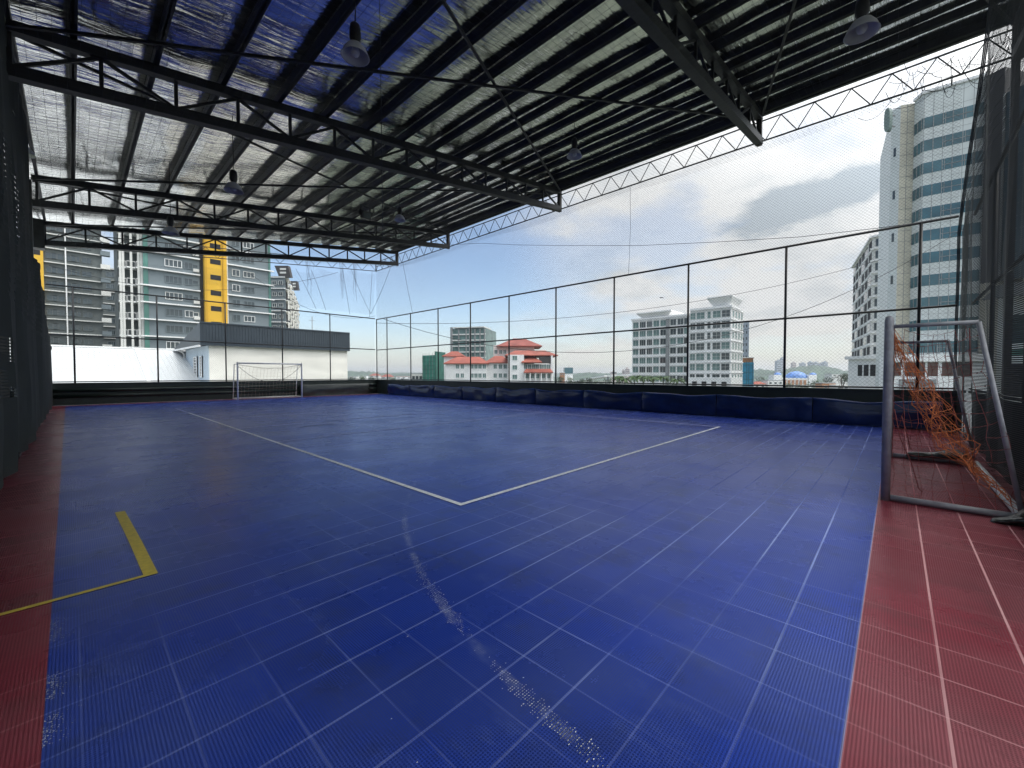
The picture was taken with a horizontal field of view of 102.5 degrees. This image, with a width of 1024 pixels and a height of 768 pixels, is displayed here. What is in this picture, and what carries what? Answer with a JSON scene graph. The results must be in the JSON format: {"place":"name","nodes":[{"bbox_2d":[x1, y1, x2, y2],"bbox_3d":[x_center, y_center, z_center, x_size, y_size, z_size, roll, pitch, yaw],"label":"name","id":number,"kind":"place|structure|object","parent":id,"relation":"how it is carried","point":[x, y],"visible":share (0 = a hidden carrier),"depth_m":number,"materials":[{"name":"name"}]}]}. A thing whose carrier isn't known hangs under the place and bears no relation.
{"place":"outdoors","nodes":[
{"label":"outdoors","id":0,"kind":"place"},
{"bbox_2d":[34,221,111,346],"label":"apartment tower","id":1,"kind":"structure","parent":0,"point":[58,257],"depth_m":90.11,"materials":[{"name":"white paint"}]},
{"bbox_2d":[45,252,56,258],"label":"window","id":2,"kind":"structure","parent":1,"relation":"in","point":[47,254],"depth_m":87.44,"materials":[{"name":"grey glass"}]},
{"bbox_2d":[81,257,91,263],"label":"window","id":3,"kind":"structure","parent":1,"relation":"in","point":[83,259],"depth_m":91.32,"materials":[{"name":"grey glass"}]},
{"bbox_2d":[83,339,93,344],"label":"window","id":4,"kind":"structure","parent":1,"relation":"in","point":[84,340],"depth_m":91.76,"materials":[{"name":"grey glass"}]},
{"bbox_2d":[10,345,199,382],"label":"warehouse","id":5,"kind":"structure","parent":0,"point":[171,364],"depth_m":34.23,"materials":[{"name":"white paint"}]},
{"bbox_2d":[102,268,115,346],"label":"apartment block","id":6,"kind":"structure","parent":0,"point":[107,274],"depth_m":117.78,"materials":[{"name":"white paint"}]},
{"bbox_2d":[113,227,274,348],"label":"apartment tower","id":7,"kind":"structure","parent":0,"point":[163,279],"depth_m":76.90,"materials":[{"name":"grey paint"},{"name":"yellow paint"},{"name":"white paint"}]},
{"bbox_2d":[164,258,181,267],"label":"window","id":8,"kind":"structure","parent":7,"relation":"in","point":[167,262],"depth_m":75.84,"materials":[{"name":"white glass"}]},
{"bbox_2d":[166,341,179,348],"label":"window","id":9,"kind":"structure","parent":7,"relation":"in","point":[168,344],"depth_m":75.91,"materials":[{"name":"white glass"}]},
{"bbox_2d":[165,275,181,284],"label":"window","id":10,"kind":"structure","parent":7,"relation":"in","point":[168,279],"depth_m":75.95,"materials":[{"name":"grey glass"}]},
{"bbox_2d":[165,292,182,300],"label":"window","id":11,"kind":"structure","parent":7,"relation":"in","point":[171,294],"depth_m":76.02,"materials":[{"name":"white glass"}]},
{"bbox_2d":[165,308,182,316],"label":"window","id":12,"kind":"structure","parent":7,"relation":"in","point":[168,313],"depth_m":76.10,"materials":[{"name":"grey glass"}]},
{"bbox_2d":[166,325,182,332],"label":"window","id":13,"kind":"structure","parent":7,"relation":"in","point":[174,327],"depth_m":76.17,"materials":[{"name":"grey glass"}]},
{"bbox_2d":[184,278,192,285],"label":"window","id":14,"kind":"structure","parent":7,"relation":"in","point":[186,280],"depth_m":77.56,"materials":[{"name":"grey glass"}]},
{"bbox_2d":[243,286,254,292],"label":"window","id":15,"kind":"structure","parent":7,"relation":"in","point":[248,289],"depth_m":84.81,"materials":[{"name":"grey glass"}]},
{"bbox_2d":[244,316,254,321],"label":"window","id":16,"kind":"structure","parent":7,"relation":"in","point":[252,318],"depth_m":84.99,"materials":[{"name":"grey glass"}]},
{"bbox_2d":[173,320,349,380],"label":"plant house","id":17,"kind":"structure","parent":0,"point":[337,358],"depth_m":35.76,"materials":[{"name":"white paint"}]},
{"bbox_2d":[193,356,197,376],"bbox_3d":[-27.539,-1.504,35.791,1.300,1.750,0.160,1,2,43],"label":"window","id":18,"kind":"structure","parent":17,"relation":"in","point":[195,364],"depth_m":35.60,"materials":[{"name":"white glass"}]},
{"bbox_2d":[199,356,202,376],"bbox_3d":[-25.887,-1.439,34.248,0.715,1.750,0.160,1,2,43],"label":"window","id":19,"kind":"structure","parent":17,"relation":"in","point":[200,357],"depth_m":34.02,"materials":[{"name":"white glass"}]},
{"bbox_2d":[271,266,299,328],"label":"apartment wing","id":20,"kind":"structure","parent":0,"point":[291,299],"depth_m":111.59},
{"bbox_2d":[348,371,409,379],"bbox_3d":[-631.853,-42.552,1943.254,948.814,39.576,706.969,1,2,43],"label":"hill","id":21,"kind":"structure","parent":0,"point":[353,373],"depth_m":1773.63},
{"bbox_2d":[411,373,421,378],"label":"block","id":22,"kind":"structure","parent":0,"point":[414,375],"depth_m":159.95,"materials":[{"name":"white paint"}]},
{"bbox_2d":[422,351,444,380],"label":"construction block","id":23,"kind":"structure","parent":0,"point":[432,373],"depth_m":148.81,"materials":[{"name":"green concrete"}]},
{"bbox_2d":[450,326,495,360],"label":"concrete tower","id":24,"kind":"structure","parent":0,"point":[478,350],"depth_m":193.58,"materials":[{"name":"white concrete"}]},
{"bbox_2d":[442,338,557,382],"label":"red roofed building","id":25,"kind":"structure","parent":0,"point":[515,373],"depth_m":125.94,"materials":[{"name":"white paint"}]},
{"bbox_2d":[63,393,970,432],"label":"roof deck","id":26,"kind":"structure","parent":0,"point":[604,408],"depth_m":15.21,"materials":[{"name":"concrete"}]},
{"bbox_2d":[53,379,376,405],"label":"parapet wall","id":27,"kind":"structure","parent":26,"relation":"on","point":[98,400],"depth_m":21.04,"materials":[{"name":"black paint"}]},
{"bbox_2d":[53,389,298,398],"bbox_3d":[-16.731,0.473,21.630,0.170,0.162,10.370,1,2,43],"label":"barrier pipe","id":28,"kind":"object","parent":27,"relation":"attached to","point":[154,394],"visible":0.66,"depth_m":20.66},
{"bbox_2d":[53,385,298,392],"bbox_3d":[-16.731,0.213,21.623,0.170,0.162,10.370,1,2,43],"label":"barrier pipe","id":29,"kind":"object","parent":27,"relation":"attached to","point":[144,389],"visible":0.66,"depth_m":20.55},
{"bbox_2d":[45,283,374,382],"bbox_3d":[-14.963,-2.342,23.486,0.076,4.334,15.402,1,2,43],"label":"chain link fence","id":30,"kind":"object","parent":27,"relation":"on","point":[129,338],"visible":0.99,"depth_m":21.31,"materials":[{"name":"metal"}]},
{"bbox_2d":[300,383,368,395],"bbox_3d":[-11.545,0.352,27.027,0.246,0.738,4.476,1,2,43],"label":"wall pad","id":31,"kind":"object","parent":27,"relation":"attached to","point":[332,389],"depth_m":26.87,"materials":[{"name":"grey plastic"}]},
{"bbox_2d":[40,394,881,767],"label":"blue court floor","id":32,"kind":"structure","parent":26,"relation":"on","point":[696,600],"depth_m":2.73,"materials":[{"name":"plastic"}]},
{"bbox_2d":[0,511,157,615],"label":"yellow court line","id":33,"kind":"object","parent":32,"relation":"on","point":[145,562],"visible":1,"depth_m":3.17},
{"bbox_2d":[42,492,638,766],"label":"worn court line","id":34,"kind":"object","parent":32,"relation":"on","point":[391,718],"visible":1,"depth_m":1.79,"materials":[{"name":"white paint"}]},
{"bbox_2d":[175,399,717,441],"bbox_3d":[-4.108,1.066,13.863,17.971,0.001,8.962,1,2,43],"label":"faded court line","id":35,"kind":"object","parent":32,"relation":"on","point":[405,414],"visible":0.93,"depth_m":12.96,"materials":[{"name":"paint"}]},
{"bbox_2d":[190,413,717,505],"bbox_3d":[-3.085,1.090,12.906,15.311,0.001,8.962,1,2,43],"label":"white court line","id":36,"kind":"object","parent":32,"relation":"on","point":[432,494],"visible":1,"depth_m":5.86,"materials":[{"name":"paint"}]},
{"bbox_2d":[0,394,1023,767],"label":"red court border","id":37,"kind":"object","parent":32,"relation":"on","point":[938,676],"visible":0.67,"depth_m":2.37,"materials":[{"name":"plastic"}]},
{"bbox_2d":[232,362,302,399],"bbox_3d":[-14.069,-0.210,23.745,1.062,2.062,3.360,1,2,43],"label":"futsal goal","id":38,"kind":"object","parent":37,"relation":"on","point":[269,396],"visible":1,"depth_m":23.65,"materials":[{"name":"white paint"}]},
{"bbox_2d":[0,0,1023,457],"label":"court roof","id":39,"kind":"structure","parent":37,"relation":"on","point":[546,124],"depth_m":10.33,"materials":[{"name":"black paint"}]},
{"bbox_2d":[0,0,52,489],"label":"shade curtain","id":40,"kind":"object","parent":39,"relation":"hanging from","point":[25,409],"visible":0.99,"depth_m":7.32,"materials":[{"name":"fabric"}]},
{"bbox_2d":[162,167,178,235],"bbox_3d":[-10.377,-5.577,12.463,0.430,2.007,0.430,1,2,43],"label":"pendant lamp","id":41,"kind":"object","parent":39,"relation":"hanging from","point":[169,229],"visible":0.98,"depth_m":12.44,"materials":[{"name":"grey metal"}]},
{"bbox_2d":[49,259,411,317],"bbox_3d":[-13.279,-6.199,22.027,4.907,3.856,15.476,1,2,43],"label":"safety net","id":42,"kind":"object","parent":39,"relation":"hanging from","point":[284,285],"visible":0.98,"depth_m":25.49,"materials":[{"name":"fabric"}]},
{"bbox_2d":[223,115,243,194],"bbox_3d":[-6.899,-5.700,10.159,0.430,1.842,0.430,1,2,43],"label":"pendant lamp","id":43,"kind":"object","parent":39,"relation":"hanging from","point":[233,187],"visible":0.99,"depth_m":10.14,"materials":[{"name":"grey metal"}]},
{"bbox_2d":[341,0,369,66],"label":"pendant lamp","id":44,"kind":"object","parent":39,"relation":"hanging from","point":[353,52],"visible":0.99,"depth_m":6.45,"materials":[{"name":"grey metal"}]},
{"bbox_2d":[394,181,405,221],"bbox_3d":[-4.195,-6.832,15.332,0.430,1.439,0.430,1,2,43],"label":"pendant lamp","id":45,"kind":"object","parent":39,"relation":"hanging from","point":[399,217],"visible":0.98,"depth_m":15.30,"materials":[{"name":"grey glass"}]},
{"bbox_2d":[3,0,1022,266],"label":"ceiling net","id":46,"kind":"object","parent":39,"relation":"hanging from","point":[427,124],"visible":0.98,"depth_m":9.33,"materials":[{"name":"fabric"}]},
{"bbox_2d":[359,205,371,219],"bbox_3d":[-5.353,-6.277,15.043,0.240,0.483,0.430,1,2,43],"label":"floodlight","id":47,"kind":"object","parent":46,"relation":"attached to","point":[363,214],"visible":0.99,"depth_m":14.97,"materials":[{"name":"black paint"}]},
{"bbox_2d":[567,113,581,160],"bbox_3d":[1.769,-7.047,11.625,0.430,1.210,0.430,1,2,43],"label":"pendant lamp","id":48,"kind":"object","parent":39,"relation":"hanging from","point":[573,156],"visible":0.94,"depth_m":11.60,"materials":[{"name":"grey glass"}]},
{"bbox_2d":[376,75,961,318],"bbox_3d":[0.663,-6.240,19.561,28.053,3.889,0.117,1,2,43],"label":"safety net","id":49,"kind":"object","parent":39,"relation":"hanging from","point":[576,245],"visible":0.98,"depth_m":13.60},
{"bbox_2d":[843,0,880,44],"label":"pendant lamp","id":50,"kind":"object","parent":39,"relation":"hanging from","point":[864,26],"visible":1,"depth_m":6.05,"materials":[{"name":"grey metal"}]},
{"bbox_2d":[859,0,1012,429],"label":"net bundle","id":51,"kind":"object","parent":39,"relation":"hanging from","point":[981,75],"visible":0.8,"depth_m":9.86,"materials":[{"name":"fabric"}]},
{"bbox_2d":[956,0,1023,490],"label":"shade curtain","id":52,"kind":"object","parent":39,"relation":"hanging from","point":[1010,363],"visible":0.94,"depth_m":6.31,"materials":[{"name":"fabric"}]},
{"bbox_2d":[839,480,880,767],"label":"border seam","id":53,"kind":"object","parent":37,"relation":"on","point":[856,650],"visible":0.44,"depth_m":2.02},
{"bbox_2d":[880,316,1023,516],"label":"futsal goal","id":54,"kind":"object","parent":37,"relation":"on","point":[891,340],"visible":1,"depth_m":4.55,"materials":[{"name":"grey paint"}]},
{"bbox_2d":[905,449,972,459],"bbox_3d":[6.890,1.112,6.642,0.770,0.172,0.357,1,2,43],"label":"weight bag","id":55,"kind":"object","parent":54,"relation":"on","point":[929,455],"visible":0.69,"depth_m":6.56,"materials":[{"name":"black plastic"}]},
{"bbox_2d":[990,509,1023,525],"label":"weight bag","id":56,"kind":"object","parent":37,"relation":"on","point":[1017,518],"visible":1,"depth_m":3.84,"materials":[{"name":"black plastic"}]},
{"bbox_2d":[377,379,962,430],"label":"parapet wall","id":57,"kind":"structure","parent":26,"relation":"on","point":[864,395],"depth_m":13.90,"materials":[{"name":"black paint"}]},
{"bbox_2d":[387,384,409,395],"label":"wall pad","id":58,"kind":"object","parent":57,"relation":"attached to","point":[395,389],"depth_m":27.00,"materials":[{"name":"blue plastic"}]},
{"bbox_2d":[409,385,433,396],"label":"wall pad","id":59,"kind":"object","parent":57,"relation":"attached to","point":[422,390],"depth_m":25.14,"materials":[{"name":"blue plastic"}]},
{"bbox_2d":[434,385,462,398],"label":"wall pad","id":60,"kind":"object","parent":57,"relation":"attached to","point":[441,391],"depth_m":23.45,"materials":[{"name":"blue plastic"}]},
{"bbox_2d":[462,386,495,400],"bbox_3d":[-1.732,0.496,21.772,2.588,0.717,0.301,1,2,43],"label":"wall pad","id":61,"kind":"object","parent":57,"relation":"attached to","point":[477,393],"depth_m":21.64,"materials":[{"name":"blue plastic"}]},
{"bbox_2d":[496,387,537,403],"bbox_3d":[0.182,0.538,19.995,2.588,0.722,0.283,1,2,43],"label":"wall pad","id":62,"kind":"object","parent":57,"relation":"attached to","point":[526,395],"depth_m":19.80,"materials":[{"name":"blue plastic"}]},
{"bbox_2d":[536,389,583,406],"bbox_3d":[2.083,0.586,18.204,2.588,0.717,0.306,1,2,43],"label":"wall pad","id":63,"kind":"object","parent":57,"relation":"attached to","point":[568,397],"depth_m":18.02,"materials":[{"name":"blue plastic"}]},
{"bbox_2d":[583,390,642,410],"bbox_3d":[3.998,0.628,16.428,2.588,0.722,0.288,1,2,43],"label":"wall pad","id":64,"kind":"object","parent":57,"relation":"attached to","point":[611,400],"depth_m":16.27,"materials":[{"name":"blue plastic"}]},
{"bbox_2d":[376,215,958,389],"bbox_3d":[0.624,-2.219,19.630,28.065,4.284,0.076,1,2,43],"label":"chain link fence","id":65,"kind":"object","parent":57,"relation":"on","point":[918,308],"visible":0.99,"depth_m":13.79,"materials":[{"name":"metal"}]},
{"bbox_2d":[642,392,716,415],"bbox_3d":[5.901,0.673,14.640,2.588,0.723,0.301,1,2,43],"label":"wall pad","id":66,"kind":"object","parent":57,"relation":"attached to","point":[705,404],"depth_m":14.50,"materials":[{"name":"blue plastic"}]},
{"bbox_2d":[716,394,812,421],"bbox_3d":[7.813,0.721,12.861,2.588,0.717,0.290,1,2,43],"label":"wall pad","id":67,"kind":"object","parent":57,"relation":"attached to","point":[789,408],"depth_m":12.67,"materials":[{"name":"blue plastic"}]},
{"bbox_2d":[813,397,941,429],"bbox_3d":[9.724,0.766,11.081,2.588,0.717,0.283,1,2,43],"label":"wall pad","id":68,"kind":"object","parent":57,"relation":"attached to","point":[836,411],"depth_m":11.12,"materials":[{"name":"blue plastic"}]},
{"bbox_2d":[968,391,1023,471],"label":"parapet wall","id":69,"kind":"structure","parent":26,"relation":"on","point":[998,425],"depth_m":7.22,"materials":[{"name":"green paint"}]},
{"bbox_2d":[972,110,1023,402],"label":"chain link fence","id":70,"kind":"object","parent":69,"relation":"on","point":[996,257],"visible":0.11,"depth_m":7.64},
{"bbox_2d":[17,26,1023,372],"label":"sky","id":71,"kind":"structure","parent":0,"point":[761,272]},
{"bbox_2d":[563,368,572,380],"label":"glass block","id":72,"kind":"structure","parent":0,"point":[567,370],"depth_m":518.83,"materials":[{"name":"white paint"}]},
{"bbox_2d":[554,372,631,380],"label":"hill","id":73,"kind":"structure","parent":0,"point":[581,376],"depth_m":1579.11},
{"bbox_2d":[389,259,881,323],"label":"overhead cable","id":74,"kind":"object","parent":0,"point":[607,313],"visible":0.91,"depth_m":71.73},
{"bbox_2d":[743,322,748,356],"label":"apartment tower","id":75,"kind":"structure","parent":0,"point":[746,342],"depth_m":206.83,"materials":[{"name":"white concrete"}]},
{"bbox_2d":[742,357,753,383],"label":"construction block","id":76,"kind":"structure","parent":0,"point":[750,371],"depth_m":148.83,"materials":[{"name":"teal fabric"}]},
{"bbox_2d":[761,380,782,386],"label":"house","id":77,"kind":"structure","parent":0,"point":[771,382],"depth_m":330.10,"materials":[{"name":"white paint"}]},
{"bbox_2d":[768,371,816,387],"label":"mosque","id":78,"kind":"structure","parent":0,"point":[803,379],"depth_m":520.12,"materials":[{"name":"white paint"}]},
{"bbox_2d":[754,365,847,381],"bbox_3d":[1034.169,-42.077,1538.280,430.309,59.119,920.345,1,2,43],"label":"hill","id":79,"kind":"structure","parent":0,"point":[757,374],"depth_m":1361.01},
{"bbox_2d":[824,374,845,384],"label":"house","id":80,"kind":"structure","parent":0,"point":[832,376],"depth_m":600.10,"materials":[{"name":"white paint"}]},
{"bbox_2d":[875,67,1023,427],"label":"office tower","id":81,"kind":"structure","parent":0,"point":[967,101],"depth_m":73.62,"materials":[{"name":"concrete"}]},
{"bbox_2d":[909,298,916,307],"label":"ribbon window","id":82,"kind":"structure","parent":81,"relation":"in","point":[914,302],"depth_m":76.06,"materials":[{"name":"teal glass"}]},
{"bbox_2d":[910,276,917,288],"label":"ribbon window","id":83,"kind":"structure","parent":81,"relation":"in","point":[914,280],"depth_m":75.91,"materials":[{"name":"teal glass"}]},
{"bbox_2d":[910,254,918,266],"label":"ribbon window","id":84,"kind":"structure","parent":81,"relation":"in","point":[914,260],"depth_m":75.87,"materials":[{"name":"teal glass"}]},
{"bbox_2d":[911,232,918,244],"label":"ribbon window","id":85,"kind":"structure","parent":81,"relation":"in","point":[916,235],"depth_m":75.72,"materials":[{"name":"teal glass"}]},
{"bbox_2d":[911,209,920,222],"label":"ribbon window","id":86,"kind":"structure","parent":81,"relation":"in","point":[918,213],"depth_m":75.52,"materials":[{"name":"teal glass"}]},
{"bbox_2d":[912,164,921,179],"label":"ribbon window","id":87,"kind":"structure","parent":81,"relation":"in","point":[918,169],"depth_m":75.34,"materials":[{"name":"teal glass"}]},
{"bbox_2d":[912,186,921,201],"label":"ribbon window","id":88,"kind":"structure","parent":81,"relation":"in","point":[915,195],"depth_m":75.54,"materials":[{"name":"teal glass"}]},
{"bbox_2d":[913,141,922,157],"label":"ribbon window","id":89,"kind":"structure","parent":81,"relation":"in","point":[917,147],"depth_m":75.33,"materials":[{"name":"teal glass"}]},
{"bbox_2d":[914,119,922,134],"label":"ribbon window","id":90,"kind":"structure","parent":81,"relation":"in","point":[917,125],"depth_m":75.15,"materials":[{"name":"teal glass"}]},
{"bbox_2d":[920,340,977,352],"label":"ribbon window","id":91,"kind":"structure","parent":81,"relation":"in","point":[938,347],"depth_m":73.50,"materials":[{"name":"teal glass"}]},
{"bbox_2d":[920,317,978,330],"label":"ribbon window","id":92,"kind":"structure","parent":81,"relation":"in","point":[947,319],"depth_m":73.24,"materials":[{"name":"teal glass"}]},
{"bbox_2d":[921,293,979,306],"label":"ribbon window","id":93,"kind":"structure","parent":81,"relation":"in","point":[935,301],"depth_m":73.23,"materials":[{"name":"teal glass"}]},
{"bbox_2d":[922,269,979,285],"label":"ribbon window","id":94,"kind":"structure","parent":81,"relation":"in","point":[953,274],"depth_m":73.06,"materials":[{"name":"teal glass"}]},
{"bbox_2d":[921,198,981,218],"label":"ribbon window","id":95,"kind":"structure","parent":81,"relation":"in","point":[953,208],"depth_m":72.84,"materials":[{"name":"teal glass"}]},
{"bbox_2d":[922,246,980,263],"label":"ribbon window","id":96,"kind":"structure","parent":81,"relation":"in","point":[947,254],"depth_m":72.98,"materials":[{"name":"teal glass"}]},
{"bbox_2d":[921,175,982,196],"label":"ribbon window","id":97,"kind":"structure","parent":81,"relation":"in","point":[958,184],"depth_m":72.58,"materials":[{"name":"teal glass"}]},
{"bbox_2d":[923,222,981,240],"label":"ribbon window","id":98,"kind":"structure","parent":81,"relation":"in","point":[926,236],"depth_m":72.88,"materials":[{"name":"teal glass"}]},
{"bbox_2d":[922,151,983,173],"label":"ribbon window","id":99,"kind":"structure","parent":81,"relation":"in","point":[962,160],"depth_m":72.43,"materials":[{"name":"teal glass"}]},
{"bbox_2d":[923,128,983,151],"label":"ribbon window","id":100,"kind":"structure","parent":81,"relation":"in","point":[965,135],"depth_m":72.17,"materials":[{"name":"teal glass"}]},
{"bbox_2d":[923,103,984,128],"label":"ribbon window","id":101,"kind":"structure","parent":81,"relation":"in","point":[968,111],"depth_m":72.03,"materials":[{"name":"teal glass"}]},
{"bbox_2d":[1010,369,1022,395],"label":"lower window","id":102,"kind":"structure","parent":81,"relation":"in","point":[1016,369],"depth_m":65.69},
{"bbox_2d":[1012,315,1023,342],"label":"lower window","id":103,"kind":"structure","parent":81,"relation":"in","point":[1015,315],"depth_m":65.45,"materials":[{"name":"teal glass"}]},
{"label":"city ground","id":104,"kind":"structure","parent":0,"visible":0},
{"bbox_2d":[572,374,631,382],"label":"elevated road","id":105,"kind":"structure","parent":104,"relation":"on","point":[603,376],"depth_m":429.23,"materials":[{"name":"white paint"}]},
{"bbox_2d":[631,295,743,385],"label":"white flats","id":106,"kind":"structure","parent":104,"relation":"on","point":[702,374],"depth_m":137.09,"materials":[{"name":"paint"}]},
{"bbox_2d":[696,333,704,339],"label":"window","id":107,"kind":"structure","parent":106,"relation":"in","point":[699,336],"depth_m":135.24,"materials":[{"name":"grey glass"}]},
{"bbox_2d":[775,360,780,372],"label":"tower","id":108,"kind":"structure","parent":104,"relation":"on","point":[777,362],"depth_m":1349.06,"materials":[{"name":"white concrete"}]},
{"bbox_2d":[834,373,847,385],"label":"broadleaf tree","id":109,"kind":"object","parent":104,"relation":"on","point":[844,379],"visible":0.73,"depth_m":229.26,"materials":[{"name":"green plant"}]},
{"bbox_2d":[845,234,878,388],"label":"condominium","id":110,"kind":"structure","parent":104,"relation":"on","point":[865,292],"depth_m":111.30,"materials":[{"name":"white paint"}]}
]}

